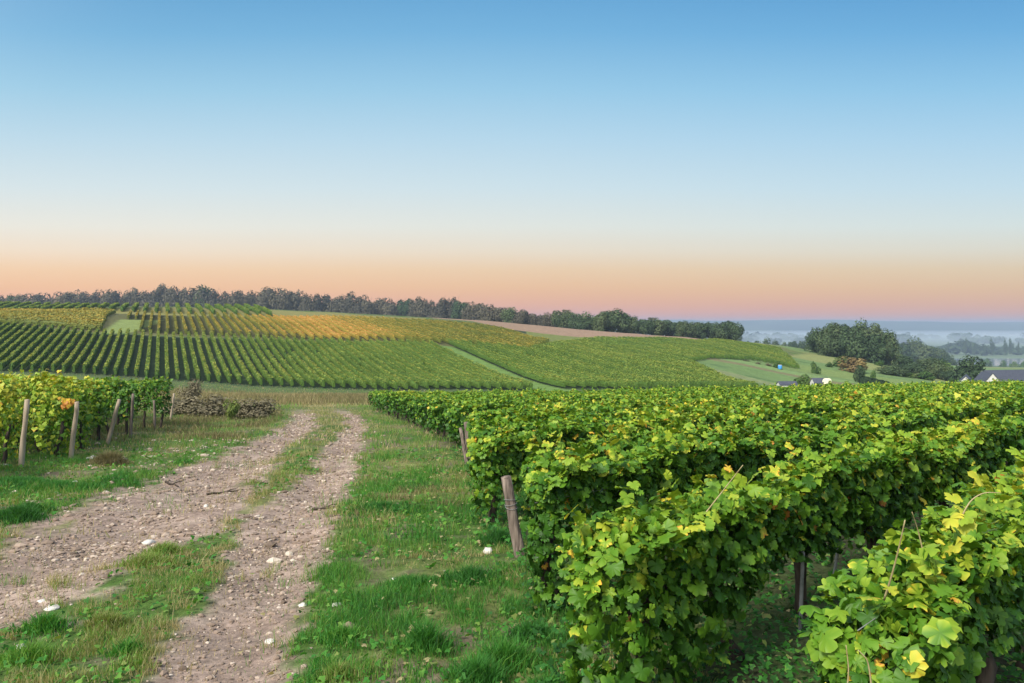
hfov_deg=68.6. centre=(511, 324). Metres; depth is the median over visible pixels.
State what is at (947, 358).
broadleaf tree
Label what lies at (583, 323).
broadleaf tree
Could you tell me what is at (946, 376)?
broadleaf tree
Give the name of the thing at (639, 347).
vine hedge
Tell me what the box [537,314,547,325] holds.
autumn tree
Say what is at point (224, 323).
vine hedge
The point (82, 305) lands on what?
vine hedge
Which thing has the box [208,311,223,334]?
vine hedge
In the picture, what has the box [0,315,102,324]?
vine hedge
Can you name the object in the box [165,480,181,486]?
twig
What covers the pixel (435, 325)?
vine hedge
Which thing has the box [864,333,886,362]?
broadleaf tree
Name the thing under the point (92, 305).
vine hedge
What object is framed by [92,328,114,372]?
vine hedge
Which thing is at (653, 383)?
vine hedge
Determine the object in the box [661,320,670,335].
broadleaf tree
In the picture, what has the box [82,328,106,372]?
vine hedge
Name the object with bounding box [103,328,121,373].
vine hedge
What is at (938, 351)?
broadleaf tree
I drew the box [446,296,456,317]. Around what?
autumn tree
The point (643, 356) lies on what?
vine hedge
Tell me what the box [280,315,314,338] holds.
vine hedge
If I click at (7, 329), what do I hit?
vine hedge
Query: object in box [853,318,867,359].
broadleaf tree
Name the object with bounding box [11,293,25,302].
autumn tree
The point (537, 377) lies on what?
vine hedge
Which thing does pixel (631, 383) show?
vine hedge
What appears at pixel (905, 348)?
broadleaf tree
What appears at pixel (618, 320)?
broadleaf tree
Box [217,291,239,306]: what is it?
autumn tree
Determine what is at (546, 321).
autumn tree
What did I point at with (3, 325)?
vine hedge
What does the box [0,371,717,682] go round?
grass
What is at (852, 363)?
russet bush
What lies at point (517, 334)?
vine hedge
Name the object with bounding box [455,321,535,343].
vine hedge
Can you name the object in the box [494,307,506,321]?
autumn tree
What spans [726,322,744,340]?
broadleaf tree
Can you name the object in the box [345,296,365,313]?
autumn tree
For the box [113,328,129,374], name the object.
vine hedge
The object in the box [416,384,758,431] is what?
vine hedge
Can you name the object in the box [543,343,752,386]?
vine hedge
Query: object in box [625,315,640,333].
broadleaf tree
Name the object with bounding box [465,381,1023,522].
vine hedge
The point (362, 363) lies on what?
vine hedge
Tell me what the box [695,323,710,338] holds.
broadleaf tree
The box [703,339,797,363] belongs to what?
vine hedge
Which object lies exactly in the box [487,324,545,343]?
vine hedge
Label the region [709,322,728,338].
broadleaf tree
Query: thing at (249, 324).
vine hedge
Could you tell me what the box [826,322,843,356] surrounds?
broadleaf tree
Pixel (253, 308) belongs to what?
vine hedge
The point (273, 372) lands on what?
vine hedge
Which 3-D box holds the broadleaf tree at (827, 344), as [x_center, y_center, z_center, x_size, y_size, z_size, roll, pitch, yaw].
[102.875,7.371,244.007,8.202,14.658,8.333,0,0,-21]
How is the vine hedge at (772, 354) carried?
on the ground at (750, 370)
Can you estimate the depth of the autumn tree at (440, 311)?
469.94 m
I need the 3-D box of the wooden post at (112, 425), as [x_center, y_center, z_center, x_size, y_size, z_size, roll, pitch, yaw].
[-10.917,2.724,20.501,0.456,1.404,0.120,0,0,0]
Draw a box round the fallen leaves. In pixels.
[158,449,819,682]
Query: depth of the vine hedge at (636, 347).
180.96 m
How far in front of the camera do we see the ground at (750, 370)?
8.99 m
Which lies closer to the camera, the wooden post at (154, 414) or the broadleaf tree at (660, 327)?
the wooden post at (154, 414)
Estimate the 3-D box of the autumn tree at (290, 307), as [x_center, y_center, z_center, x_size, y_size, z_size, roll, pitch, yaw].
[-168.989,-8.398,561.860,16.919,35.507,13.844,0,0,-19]
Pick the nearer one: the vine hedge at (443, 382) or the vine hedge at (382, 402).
the vine hedge at (382, 402)
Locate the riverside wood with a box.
[935,339,1023,354]
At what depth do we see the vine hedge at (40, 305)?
207.36 m
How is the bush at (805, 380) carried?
on the ground at (750, 370)
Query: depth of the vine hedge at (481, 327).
182.43 m
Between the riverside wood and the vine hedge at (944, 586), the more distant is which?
the riverside wood
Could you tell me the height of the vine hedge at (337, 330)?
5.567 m
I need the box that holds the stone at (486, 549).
[483,547,491,553]
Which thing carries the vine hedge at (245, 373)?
on the ground at (750, 370)
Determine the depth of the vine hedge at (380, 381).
118.32 m
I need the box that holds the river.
[954,358,1023,365]
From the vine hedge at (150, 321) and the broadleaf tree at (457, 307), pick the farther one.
the broadleaf tree at (457, 307)
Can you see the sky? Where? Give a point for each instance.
(702, 160)
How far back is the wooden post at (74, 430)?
16.46 m
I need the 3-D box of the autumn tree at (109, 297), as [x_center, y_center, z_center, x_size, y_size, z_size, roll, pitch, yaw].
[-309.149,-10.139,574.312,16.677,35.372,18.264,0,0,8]
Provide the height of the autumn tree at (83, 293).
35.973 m
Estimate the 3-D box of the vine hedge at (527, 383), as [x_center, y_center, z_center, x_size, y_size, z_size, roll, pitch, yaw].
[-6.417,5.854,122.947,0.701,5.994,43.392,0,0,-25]
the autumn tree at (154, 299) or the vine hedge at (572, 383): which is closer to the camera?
the vine hedge at (572, 383)
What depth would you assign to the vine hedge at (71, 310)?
180.80 m
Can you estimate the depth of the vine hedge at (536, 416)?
15.88 m
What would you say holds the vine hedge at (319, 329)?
on the ground at (750, 370)
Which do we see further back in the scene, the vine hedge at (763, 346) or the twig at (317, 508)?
the vine hedge at (763, 346)
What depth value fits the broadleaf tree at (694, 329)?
288.83 m
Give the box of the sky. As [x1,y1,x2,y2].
[0,0,1023,321]
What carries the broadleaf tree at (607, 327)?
on the ground at (750, 370)
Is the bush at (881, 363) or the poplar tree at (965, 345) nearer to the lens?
the bush at (881, 363)
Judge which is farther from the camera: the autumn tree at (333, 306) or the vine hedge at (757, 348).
the autumn tree at (333, 306)
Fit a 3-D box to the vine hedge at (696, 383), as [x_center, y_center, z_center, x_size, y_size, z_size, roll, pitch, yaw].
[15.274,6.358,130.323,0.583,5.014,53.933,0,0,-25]
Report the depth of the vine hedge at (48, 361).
117.55 m
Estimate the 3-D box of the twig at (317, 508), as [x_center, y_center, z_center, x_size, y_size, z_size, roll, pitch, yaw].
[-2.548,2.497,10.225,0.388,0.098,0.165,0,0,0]
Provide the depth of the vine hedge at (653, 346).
185.38 m
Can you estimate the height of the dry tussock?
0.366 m
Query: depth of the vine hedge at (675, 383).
123.37 m
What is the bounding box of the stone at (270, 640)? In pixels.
[264,638,275,643]
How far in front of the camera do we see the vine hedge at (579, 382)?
122.27 m
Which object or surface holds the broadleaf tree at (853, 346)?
on the ground at (750, 370)
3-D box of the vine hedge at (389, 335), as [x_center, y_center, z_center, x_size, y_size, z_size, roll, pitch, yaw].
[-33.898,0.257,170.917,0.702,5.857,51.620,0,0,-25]
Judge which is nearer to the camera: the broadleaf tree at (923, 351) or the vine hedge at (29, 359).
the vine hedge at (29, 359)
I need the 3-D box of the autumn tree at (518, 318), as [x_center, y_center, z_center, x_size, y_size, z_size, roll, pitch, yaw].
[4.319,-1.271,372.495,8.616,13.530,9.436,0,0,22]
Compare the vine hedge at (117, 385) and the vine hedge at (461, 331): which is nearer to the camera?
the vine hedge at (117, 385)
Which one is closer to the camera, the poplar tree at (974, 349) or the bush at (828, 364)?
the bush at (828, 364)
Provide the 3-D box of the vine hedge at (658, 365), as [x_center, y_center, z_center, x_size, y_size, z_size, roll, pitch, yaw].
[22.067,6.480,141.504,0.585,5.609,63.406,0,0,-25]
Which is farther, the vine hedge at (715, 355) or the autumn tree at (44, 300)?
the autumn tree at (44, 300)
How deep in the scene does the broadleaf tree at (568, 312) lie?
345.70 m
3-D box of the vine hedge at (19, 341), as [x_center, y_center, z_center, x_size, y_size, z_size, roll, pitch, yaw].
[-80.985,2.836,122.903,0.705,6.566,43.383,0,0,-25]
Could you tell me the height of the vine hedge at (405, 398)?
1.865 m
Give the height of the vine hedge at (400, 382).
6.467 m
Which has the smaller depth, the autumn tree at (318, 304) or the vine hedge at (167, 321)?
the vine hedge at (167, 321)
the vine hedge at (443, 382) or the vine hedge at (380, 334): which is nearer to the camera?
the vine hedge at (443, 382)
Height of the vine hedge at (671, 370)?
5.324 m
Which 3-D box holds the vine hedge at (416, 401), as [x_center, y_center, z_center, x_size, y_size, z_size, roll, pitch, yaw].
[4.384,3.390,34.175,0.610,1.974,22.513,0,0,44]
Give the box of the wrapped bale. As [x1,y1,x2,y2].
[822,378,831,383]
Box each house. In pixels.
[957,374,971,382]
[974,371,999,381]
[983,370,1023,381]
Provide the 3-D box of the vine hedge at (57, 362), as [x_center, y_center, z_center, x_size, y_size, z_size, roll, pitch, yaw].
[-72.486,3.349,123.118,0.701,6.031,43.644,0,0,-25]
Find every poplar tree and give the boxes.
[963,338,967,353]
[972,343,976,354]
[990,338,994,353]
[1003,338,1008,353]
[1008,338,1013,353]
[1016,342,1019,354]
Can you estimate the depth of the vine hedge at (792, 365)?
201.81 m
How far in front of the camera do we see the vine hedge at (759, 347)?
223.61 m
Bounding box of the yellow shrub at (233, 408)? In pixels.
[222,399,240,419]
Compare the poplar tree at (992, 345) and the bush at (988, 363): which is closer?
the bush at (988, 363)
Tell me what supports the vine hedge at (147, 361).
on the ground at (750, 370)
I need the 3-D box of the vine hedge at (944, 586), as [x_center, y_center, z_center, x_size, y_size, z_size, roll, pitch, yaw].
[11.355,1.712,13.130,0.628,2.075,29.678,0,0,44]
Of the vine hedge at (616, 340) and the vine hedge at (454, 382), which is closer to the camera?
the vine hedge at (454, 382)
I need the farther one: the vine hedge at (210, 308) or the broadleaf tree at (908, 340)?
the broadleaf tree at (908, 340)
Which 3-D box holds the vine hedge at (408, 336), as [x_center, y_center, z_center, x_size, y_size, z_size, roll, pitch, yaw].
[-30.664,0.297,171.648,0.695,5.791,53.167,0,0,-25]
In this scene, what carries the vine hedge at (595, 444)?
on the ground at (750, 370)
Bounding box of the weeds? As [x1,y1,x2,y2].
[0,445,1023,682]
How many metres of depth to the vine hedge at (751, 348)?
213.61 m
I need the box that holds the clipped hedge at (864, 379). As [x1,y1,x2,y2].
[859,375,890,383]
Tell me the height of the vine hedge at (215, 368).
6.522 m
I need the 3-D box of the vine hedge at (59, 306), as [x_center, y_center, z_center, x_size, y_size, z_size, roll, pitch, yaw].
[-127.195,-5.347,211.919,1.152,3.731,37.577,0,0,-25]
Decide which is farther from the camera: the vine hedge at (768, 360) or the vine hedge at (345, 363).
the vine hedge at (768, 360)
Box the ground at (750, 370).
[0,306,1023,682]
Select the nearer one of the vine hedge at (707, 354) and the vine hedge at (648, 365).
the vine hedge at (648, 365)
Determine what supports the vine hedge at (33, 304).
on the ground at (750, 370)
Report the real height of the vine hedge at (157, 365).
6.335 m
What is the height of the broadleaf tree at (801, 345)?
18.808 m
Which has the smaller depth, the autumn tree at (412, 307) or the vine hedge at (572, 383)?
the vine hedge at (572, 383)
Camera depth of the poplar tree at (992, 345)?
1399.94 m
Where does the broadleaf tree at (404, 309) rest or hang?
on the ground at (750, 370)
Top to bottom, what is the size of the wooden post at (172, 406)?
1.306 m
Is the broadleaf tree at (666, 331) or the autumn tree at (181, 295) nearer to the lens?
the broadleaf tree at (666, 331)
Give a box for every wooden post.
[18,399,29,466]
[68,402,79,458]
[106,399,120,442]
[129,394,133,437]
[153,400,155,429]
[169,393,174,418]
[459,427,467,463]
[464,422,470,461]
[501,475,524,557]
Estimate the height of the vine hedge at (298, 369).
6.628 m
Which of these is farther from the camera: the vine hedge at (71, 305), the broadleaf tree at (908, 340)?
the broadleaf tree at (908, 340)
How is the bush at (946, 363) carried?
on the ground at (750, 370)
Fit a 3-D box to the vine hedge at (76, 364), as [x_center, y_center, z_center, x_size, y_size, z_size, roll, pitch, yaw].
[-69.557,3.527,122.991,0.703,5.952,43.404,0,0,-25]
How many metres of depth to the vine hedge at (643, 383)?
122.56 m
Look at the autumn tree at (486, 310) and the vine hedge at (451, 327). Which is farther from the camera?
the autumn tree at (486, 310)
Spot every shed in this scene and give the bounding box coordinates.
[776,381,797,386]
[809,378,823,384]
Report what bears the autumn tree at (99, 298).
on the ground at (750, 370)
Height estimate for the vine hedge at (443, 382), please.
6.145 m
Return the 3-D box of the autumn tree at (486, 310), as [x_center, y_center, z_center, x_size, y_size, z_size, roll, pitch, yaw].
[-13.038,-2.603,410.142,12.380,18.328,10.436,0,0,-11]
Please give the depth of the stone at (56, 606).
5.77 m
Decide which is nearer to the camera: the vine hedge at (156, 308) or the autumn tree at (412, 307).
the vine hedge at (156, 308)
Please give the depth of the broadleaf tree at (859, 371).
171.44 m
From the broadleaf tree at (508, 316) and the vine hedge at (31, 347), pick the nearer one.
the vine hedge at (31, 347)
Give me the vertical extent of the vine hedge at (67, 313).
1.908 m
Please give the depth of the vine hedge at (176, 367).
117.57 m
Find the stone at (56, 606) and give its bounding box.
[43,604,59,610]
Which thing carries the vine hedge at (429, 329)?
on the ground at (750, 370)
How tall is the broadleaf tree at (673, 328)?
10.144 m
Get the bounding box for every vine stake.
[798,551,804,630]
[829,535,841,596]
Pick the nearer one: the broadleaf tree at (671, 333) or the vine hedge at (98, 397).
the vine hedge at (98, 397)
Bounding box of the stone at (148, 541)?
[141,539,155,544]
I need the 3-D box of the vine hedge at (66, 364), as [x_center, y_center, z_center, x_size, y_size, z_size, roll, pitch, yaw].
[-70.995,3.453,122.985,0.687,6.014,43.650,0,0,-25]
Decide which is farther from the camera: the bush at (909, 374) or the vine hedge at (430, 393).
the bush at (909, 374)
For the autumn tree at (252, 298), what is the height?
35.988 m
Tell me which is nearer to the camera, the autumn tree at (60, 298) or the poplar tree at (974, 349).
the autumn tree at (60, 298)
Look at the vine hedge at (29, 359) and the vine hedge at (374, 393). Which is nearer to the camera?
the vine hedge at (374, 393)
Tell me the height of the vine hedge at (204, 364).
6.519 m
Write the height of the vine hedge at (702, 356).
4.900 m
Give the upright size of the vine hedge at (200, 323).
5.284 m
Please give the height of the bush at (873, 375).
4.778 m
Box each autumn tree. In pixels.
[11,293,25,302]
[14,293,42,303]
[33,293,51,303]
[49,292,62,303]
[55,293,75,303]
[61,291,83,303]
[74,289,92,301]
[80,293,98,304]
[92,289,103,301]
[99,288,121,306]
[121,290,133,305]
[128,287,144,305]
[137,290,150,306]
[147,288,163,306]
[157,283,168,303]
[159,285,180,306]
[175,287,186,306]
[179,285,204,306]
[199,289,218,307]
[209,288,227,301]
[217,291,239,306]
[226,290,249,305]
[243,290,257,305]
[251,286,276,308]
[268,288,290,309]
[275,292,295,309]
[288,289,304,310]
[299,293,314,310]
[311,293,324,311]
[320,292,330,311]
[323,296,342,312]
[338,291,355,312]
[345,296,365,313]
[355,294,373,313]
[370,301,381,314]
[371,298,386,311]
[372,297,399,315]
[389,299,402,315]
[407,296,422,316]
[413,298,429,316]
[424,300,439,317]
[433,297,451,318]
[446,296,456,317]
[460,304,475,319]
[465,301,486,319]
[477,304,495,320]
[482,307,503,321]
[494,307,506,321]
[510,309,528,323]
[523,313,532,324]
[529,314,541,324]
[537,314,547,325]
[542,312,555,326]
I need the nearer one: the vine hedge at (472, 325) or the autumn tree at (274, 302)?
the vine hedge at (472, 325)
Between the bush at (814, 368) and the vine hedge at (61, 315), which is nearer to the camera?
the vine hedge at (61, 315)
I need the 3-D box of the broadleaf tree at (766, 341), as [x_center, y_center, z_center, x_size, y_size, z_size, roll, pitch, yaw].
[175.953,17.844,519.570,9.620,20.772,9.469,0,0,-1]
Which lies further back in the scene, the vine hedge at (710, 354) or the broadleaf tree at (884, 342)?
the broadleaf tree at (884, 342)
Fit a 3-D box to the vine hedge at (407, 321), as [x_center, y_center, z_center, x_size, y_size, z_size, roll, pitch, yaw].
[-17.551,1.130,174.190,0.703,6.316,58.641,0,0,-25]
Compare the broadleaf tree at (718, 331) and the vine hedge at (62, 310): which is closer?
the vine hedge at (62, 310)
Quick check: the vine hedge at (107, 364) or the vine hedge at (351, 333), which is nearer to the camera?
the vine hedge at (107, 364)
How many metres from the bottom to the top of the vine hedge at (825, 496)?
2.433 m
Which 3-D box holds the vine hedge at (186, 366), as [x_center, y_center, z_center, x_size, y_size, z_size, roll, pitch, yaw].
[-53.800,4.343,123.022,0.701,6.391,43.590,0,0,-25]
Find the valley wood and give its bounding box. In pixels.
[742,331,1023,343]
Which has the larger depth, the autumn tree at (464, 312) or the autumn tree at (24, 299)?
the autumn tree at (24, 299)
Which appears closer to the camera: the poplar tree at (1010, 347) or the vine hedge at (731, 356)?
the vine hedge at (731, 356)
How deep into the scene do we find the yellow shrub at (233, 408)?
31.34 m
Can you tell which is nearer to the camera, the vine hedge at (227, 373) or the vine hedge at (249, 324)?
the vine hedge at (227, 373)
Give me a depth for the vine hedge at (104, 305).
207.81 m
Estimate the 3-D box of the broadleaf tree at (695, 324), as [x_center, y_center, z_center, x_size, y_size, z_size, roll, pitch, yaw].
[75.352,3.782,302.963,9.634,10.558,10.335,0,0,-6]
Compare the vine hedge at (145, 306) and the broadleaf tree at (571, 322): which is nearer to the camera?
the vine hedge at (145, 306)
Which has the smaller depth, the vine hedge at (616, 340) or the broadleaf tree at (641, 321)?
the vine hedge at (616, 340)
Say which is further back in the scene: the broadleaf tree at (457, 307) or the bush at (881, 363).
the broadleaf tree at (457, 307)
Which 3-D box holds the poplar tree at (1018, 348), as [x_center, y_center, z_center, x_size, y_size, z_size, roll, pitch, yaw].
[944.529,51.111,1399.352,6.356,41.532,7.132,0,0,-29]
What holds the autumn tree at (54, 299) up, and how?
on the ground at (750, 370)
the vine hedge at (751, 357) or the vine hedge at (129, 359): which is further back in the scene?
the vine hedge at (751, 357)
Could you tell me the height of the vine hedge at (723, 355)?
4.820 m
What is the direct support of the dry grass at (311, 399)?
on the ground at (750, 370)
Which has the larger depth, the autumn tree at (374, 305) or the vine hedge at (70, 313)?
the autumn tree at (374, 305)
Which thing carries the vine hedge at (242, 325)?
on the ground at (750, 370)
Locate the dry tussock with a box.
[77,449,133,466]
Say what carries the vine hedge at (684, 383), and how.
on the ground at (750, 370)
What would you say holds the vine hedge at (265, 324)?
on the ground at (750, 370)
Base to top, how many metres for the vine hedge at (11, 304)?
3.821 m
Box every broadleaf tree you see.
[6,294,21,301]
[190,284,216,307]
[396,298,412,315]
[449,300,468,318]
[499,306,517,322]
[550,310,570,327]
[561,309,576,328]
[567,313,582,328]
[574,311,594,330]
[590,311,608,330]
[602,311,615,331]
[607,308,628,332]
[617,312,631,332]
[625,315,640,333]
[634,319,648,334]
[639,320,655,334]
[646,317,667,335]
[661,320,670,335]
[663,320,676,335]
[669,321,680,335]
[676,320,691,336]
[685,322,696,337]
[692,322,704,337]
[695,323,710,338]
[705,321,715,337]
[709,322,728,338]
[719,320,734,339]
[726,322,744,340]
[761,336,770,343]
[787,341,797,347]
[797,341,804,348]
[804,326,827,352]
[814,325,840,355]
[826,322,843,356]
[835,330,869,359]
[836,323,858,356]
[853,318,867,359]
[853,365,865,381]
[860,323,885,362]
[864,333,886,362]
[874,329,888,364]
[875,365,910,374]
[881,330,902,365]
[894,355,913,367]
[898,342,915,358]
[901,363,925,372]
[906,335,920,361]
[910,341,936,361]
[913,358,930,370]
[921,362,950,379]
[926,356,942,362]
[930,346,947,360]
[937,352,951,364]
[939,371,952,380]
[950,355,957,365]
[951,354,985,382]
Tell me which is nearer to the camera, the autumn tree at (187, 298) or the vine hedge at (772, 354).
the vine hedge at (772, 354)
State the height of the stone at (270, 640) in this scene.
0.042 m
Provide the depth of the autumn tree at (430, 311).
491.27 m
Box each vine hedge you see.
[0,301,10,306]
[0,301,20,308]
[0,307,115,312]
[0,309,111,314]
[0,309,112,313]
[0,310,104,313]
[0,310,107,316]
[0,312,106,320]
[0,313,105,320]
[0,314,103,325]
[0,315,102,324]
[0,316,102,327]
[0,317,102,329]
[0,321,9,330]
[0,321,15,338]
[0,322,23,344]
[0,322,30,353]
[0,323,38,361]
[0,323,46,369]
[0,368,80,456]
[0,369,48,463]
[1,310,108,315]
[1,313,105,321]
[1,314,104,323]
[1,372,95,449]
[2,309,110,314]
[3,308,114,313]
[3,314,103,321]
[5,310,106,314]
[5,374,109,440]
[7,301,31,308]
[7,312,106,316]
[9,323,54,370]
[15,311,106,318]
[18,302,40,308]
[19,324,61,369]
[22,374,173,428]
[29,302,50,308]
[30,325,69,370]
[40,302,60,308]
[40,327,76,371]
[47,375,137,434]
[51,301,70,308]
[51,327,84,370]
[61,327,90,371]
[64,302,80,308]
[72,328,99,371]
[75,302,89,308]
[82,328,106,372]
[86,303,99,307]
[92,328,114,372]
[97,302,109,308]
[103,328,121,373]
[109,302,119,308]
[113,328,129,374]
[120,302,128,310]
[124,329,136,374]
[131,302,138,310]
[134,329,144,375]
[139,310,145,330]
[143,302,148,311]
[144,329,152,376]
[148,310,153,330]
[154,302,158,311]
[155,331,159,378]
[157,311,160,330]
[164,331,169,378]
[165,303,169,312]
[165,311,169,332]
[172,331,179,378]
[173,311,178,332]
[175,302,180,312]
[179,331,190,379]
[180,312,187,333]
[185,303,191,312]
[187,312,196,333]
[187,331,200,379]
[194,311,205,332]
[194,332,210,380]
[195,303,203,313]
[201,312,214,334]
[202,332,221,381]
[205,303,214,313]
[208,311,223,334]
[209,332,232,382]
[214,304,226,312]
[216,312,232,334]
[217,333,241,382]
[223,312,241,334]
[224,303,237,313]
[225,333,252,383]
[230,312,250,334]
[233,333,262,384]
[234,303,249,313]
[237,313,259,335]
[240,334,272,384]
[244,303,260,314]
[244,313,268,336]
[247,333,283,384]
[251,314,277,336]
[253,304,271,315]
[255,334,293,385]
[259,314,287,337]
[262,334,304,385]
[266,314,295,336]
[270,335,314,385]
[273,314,305,337]
[277,336,324,386]
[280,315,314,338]
[285,336,335,386]
[286,315,322,338]
[293,315,332,338]
[293,336,345,386]
[300,315,341,338]
[300,336,355,387]
[306,314,350,338]
[308,337,366,387]
[313,315,359,339]
[315,337,376,388]
[320,315,368,339]
[323,336,387,388]
[326,314,377,339]
[330,337,397,388]
[333,315,386,339]
[338,315,395,339]
[338,338,407,388]
[345,315,404,340]
[345,337,418,388]
[351,315,413,340]
[354,339,429,387]
[357,315,422,341]
[361,339,439,387]
[364,316,431,340]
[368,339,449,387]
[368,389,382,408]
[370,316,440,342]
[372,388,391,410]
[373,389,404,411]
[375,316,449,343]
[376,339,459,387]
[377,389,440,409]
[380,387,505,412]
[382,316,458,339]
[382,387,548,415]
[383,338,470,387]
[387,317,466,340]
[388,389,559,417]
[389,388,551,418]
[391,338,481,387]
[394,317,476,343]
[397,385,632,419]
[398,339,490,387]
[398,385,681,423]
[399,317,485,343]
[406,318,495,344]
[406,339,502,388]
[406,384,707,424]
[411,318,503,344]
[412,384,727,429]
[413,339,511,388]
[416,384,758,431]
[418,318,512,345]
[422,339,522,388]
[424,319,522,346]
[426,383,806,435]
[429,340,532,388]
[429,380,851,439]
[431,319,527,346]
[434,319,531,346]
[440,381,878,443]
[442,320,530,344]
[446,338,565,386]
[446,381,896,448]
[448,320,534,344]
[454,339,576,386]
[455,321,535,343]
[460,381,935,444]
[461,322,538,344]
[461,339,586,386]
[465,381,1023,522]
[466,378,976,434]
[466,378,1014,464]
[468,339,596,386]
[469,322,541,342]
[473,380,1023,494]
[474,323,542,343]
[475,339,607,387]
[480,323,544,342]
[485,341,617,387]
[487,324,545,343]
[490,342,628,387]
[493,325,547,342]
[497,342,638,387]
[500,326,548,342]
[505,343,648,387]
[513,344,659,387]
[518,382,1023,524]
[520,388,1023,619]
[521,345,670,386]
[525,345,680,386]
[530,345,690,386]
[531,344,701,386]
[535,344,712,386]
[538,343,731,386]
[539,344,722,386]
[541,343,742,386]
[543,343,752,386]
[547,343,757,386]
[549,342,734,379]
[550,341,746,380]
[553,342,741,379]
[555,406,1023,682]
[556,341,736,378]
[557,341,731,376]
[558,340,726,375]
[560,340,725,375]
[561,340,719,372]
[566,340,715,370]
[571,339,707,366]
[574,339,704,365]
[577,339,700,363]
[584,337,690,358]
[587,337,691,358]
[590,337,694,360]
[591,336,696,359]
[594,336,698,359]
[598,336,700,359]
[601,336,703,359]
[608,336,705,358]
[612,336,706,358]
[618,336,709,357]
[622,336,713,357]
[627,336,717,357]
[632,336,721,358]
[636,336,725,358]
[640,337,729,358]
[644,336,733,358]
[648,336,736,358]
[653,336,740,359]
[656,336,744,359]
[665,336,753,359]
[666,337,748,358]
[672,337,759,360]
[673,337,765,361]
[677,337,771,362]
[683,338,777,362]
[693,338,795,367]
[697,339,799,367]
[700,340,783,365]
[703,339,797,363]
[704,338,794,361]
[705,340,789,366]
[707,338,794,360]
[709,338,793,359]
[712,338,791,357]
[721,339,791,356]
[723,339,790,355]
[724,339,787,354]
[732,340,788,354]
[744,341,785,351]
[797,446,1023,682]
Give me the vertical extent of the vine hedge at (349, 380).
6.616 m
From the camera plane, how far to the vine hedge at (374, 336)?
161.63 m
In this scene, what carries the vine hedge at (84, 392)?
on the ground at (750, 370)
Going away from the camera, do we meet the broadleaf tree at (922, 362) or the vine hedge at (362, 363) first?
the vine hedge at (362, 363)
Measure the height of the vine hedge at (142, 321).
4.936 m
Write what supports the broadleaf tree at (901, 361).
on the ground at (750, 370)
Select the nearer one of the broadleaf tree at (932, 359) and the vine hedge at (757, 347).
the vine hedge at (757, 347)
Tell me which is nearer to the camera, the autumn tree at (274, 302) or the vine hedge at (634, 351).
the vine hedge at (634, 351)
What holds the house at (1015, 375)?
on the ground at (750, 370)
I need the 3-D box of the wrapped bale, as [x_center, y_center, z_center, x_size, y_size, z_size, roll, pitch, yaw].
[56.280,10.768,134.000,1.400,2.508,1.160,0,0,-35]
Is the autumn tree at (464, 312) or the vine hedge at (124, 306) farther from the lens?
the autumn tree at (464, 312)
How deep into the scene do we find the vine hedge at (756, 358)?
196.56 m
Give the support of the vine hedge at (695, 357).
on the ground at (750, 370)
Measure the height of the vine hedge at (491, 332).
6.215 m
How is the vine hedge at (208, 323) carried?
on the ground at (750, 370)
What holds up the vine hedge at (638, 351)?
on the ground at (750, 370)
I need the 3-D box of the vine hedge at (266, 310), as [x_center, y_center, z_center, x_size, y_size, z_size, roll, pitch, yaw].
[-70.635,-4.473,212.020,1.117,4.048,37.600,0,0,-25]
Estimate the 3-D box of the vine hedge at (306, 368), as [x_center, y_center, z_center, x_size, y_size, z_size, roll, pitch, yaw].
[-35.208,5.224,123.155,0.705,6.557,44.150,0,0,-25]
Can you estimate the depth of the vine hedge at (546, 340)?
192.34 m
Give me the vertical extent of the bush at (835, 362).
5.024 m
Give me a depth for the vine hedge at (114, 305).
205.45 m
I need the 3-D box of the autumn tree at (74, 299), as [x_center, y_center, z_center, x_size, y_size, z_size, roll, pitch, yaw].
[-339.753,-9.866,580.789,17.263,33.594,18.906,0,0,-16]
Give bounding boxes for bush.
[159,397,185,414]
[168,395,207,415]
[176,379,203,397]
[181,393,228,417]
[214,397,264,418]
[238,396,281,418]
[773,361,780,367]
[793,374,810,385]
[810,361,820,373]
[825,362,832,366]
[832,355,847,366]
[836,356,868,372]
[870,369,875,377]
[874,360,883,365]
[902,372,917,377]
[914,371,935,380]
[939,358,953,370]
[982,358,992,366]
[998,360,1006,366]
[1009,361,1017,366]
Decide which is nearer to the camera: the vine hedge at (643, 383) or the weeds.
the weeds
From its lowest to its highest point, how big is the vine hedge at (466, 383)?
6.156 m
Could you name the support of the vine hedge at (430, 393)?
on the ground at (750, 370)
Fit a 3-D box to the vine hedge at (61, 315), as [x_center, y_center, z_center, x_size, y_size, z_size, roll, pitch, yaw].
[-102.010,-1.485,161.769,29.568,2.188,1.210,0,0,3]
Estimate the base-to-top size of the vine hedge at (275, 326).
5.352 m
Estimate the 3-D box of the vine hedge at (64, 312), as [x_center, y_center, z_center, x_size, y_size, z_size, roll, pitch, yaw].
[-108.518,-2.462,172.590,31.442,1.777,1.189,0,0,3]
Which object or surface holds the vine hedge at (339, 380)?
on the ground at (750, 370)
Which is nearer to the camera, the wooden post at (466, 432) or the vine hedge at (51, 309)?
the wooden post at (466, 432)
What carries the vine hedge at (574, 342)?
on the ground at (750, 370)
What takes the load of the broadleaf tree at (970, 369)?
on the ground at (750, 370)
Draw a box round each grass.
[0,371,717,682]
[56,386,461,515]
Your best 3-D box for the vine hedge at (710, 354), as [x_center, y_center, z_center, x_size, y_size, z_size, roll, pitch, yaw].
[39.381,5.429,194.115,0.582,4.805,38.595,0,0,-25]
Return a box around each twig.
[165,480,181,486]
[206,489,242,494]
[312,504,334,510]
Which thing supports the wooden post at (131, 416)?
on the ground at (750, 370)
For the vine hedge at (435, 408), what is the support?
on the ground at (750, 370)
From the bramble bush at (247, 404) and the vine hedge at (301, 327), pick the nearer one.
the bramble bush at (247, 404)
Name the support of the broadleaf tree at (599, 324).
on the ground at (750, 370)
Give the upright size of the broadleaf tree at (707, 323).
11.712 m

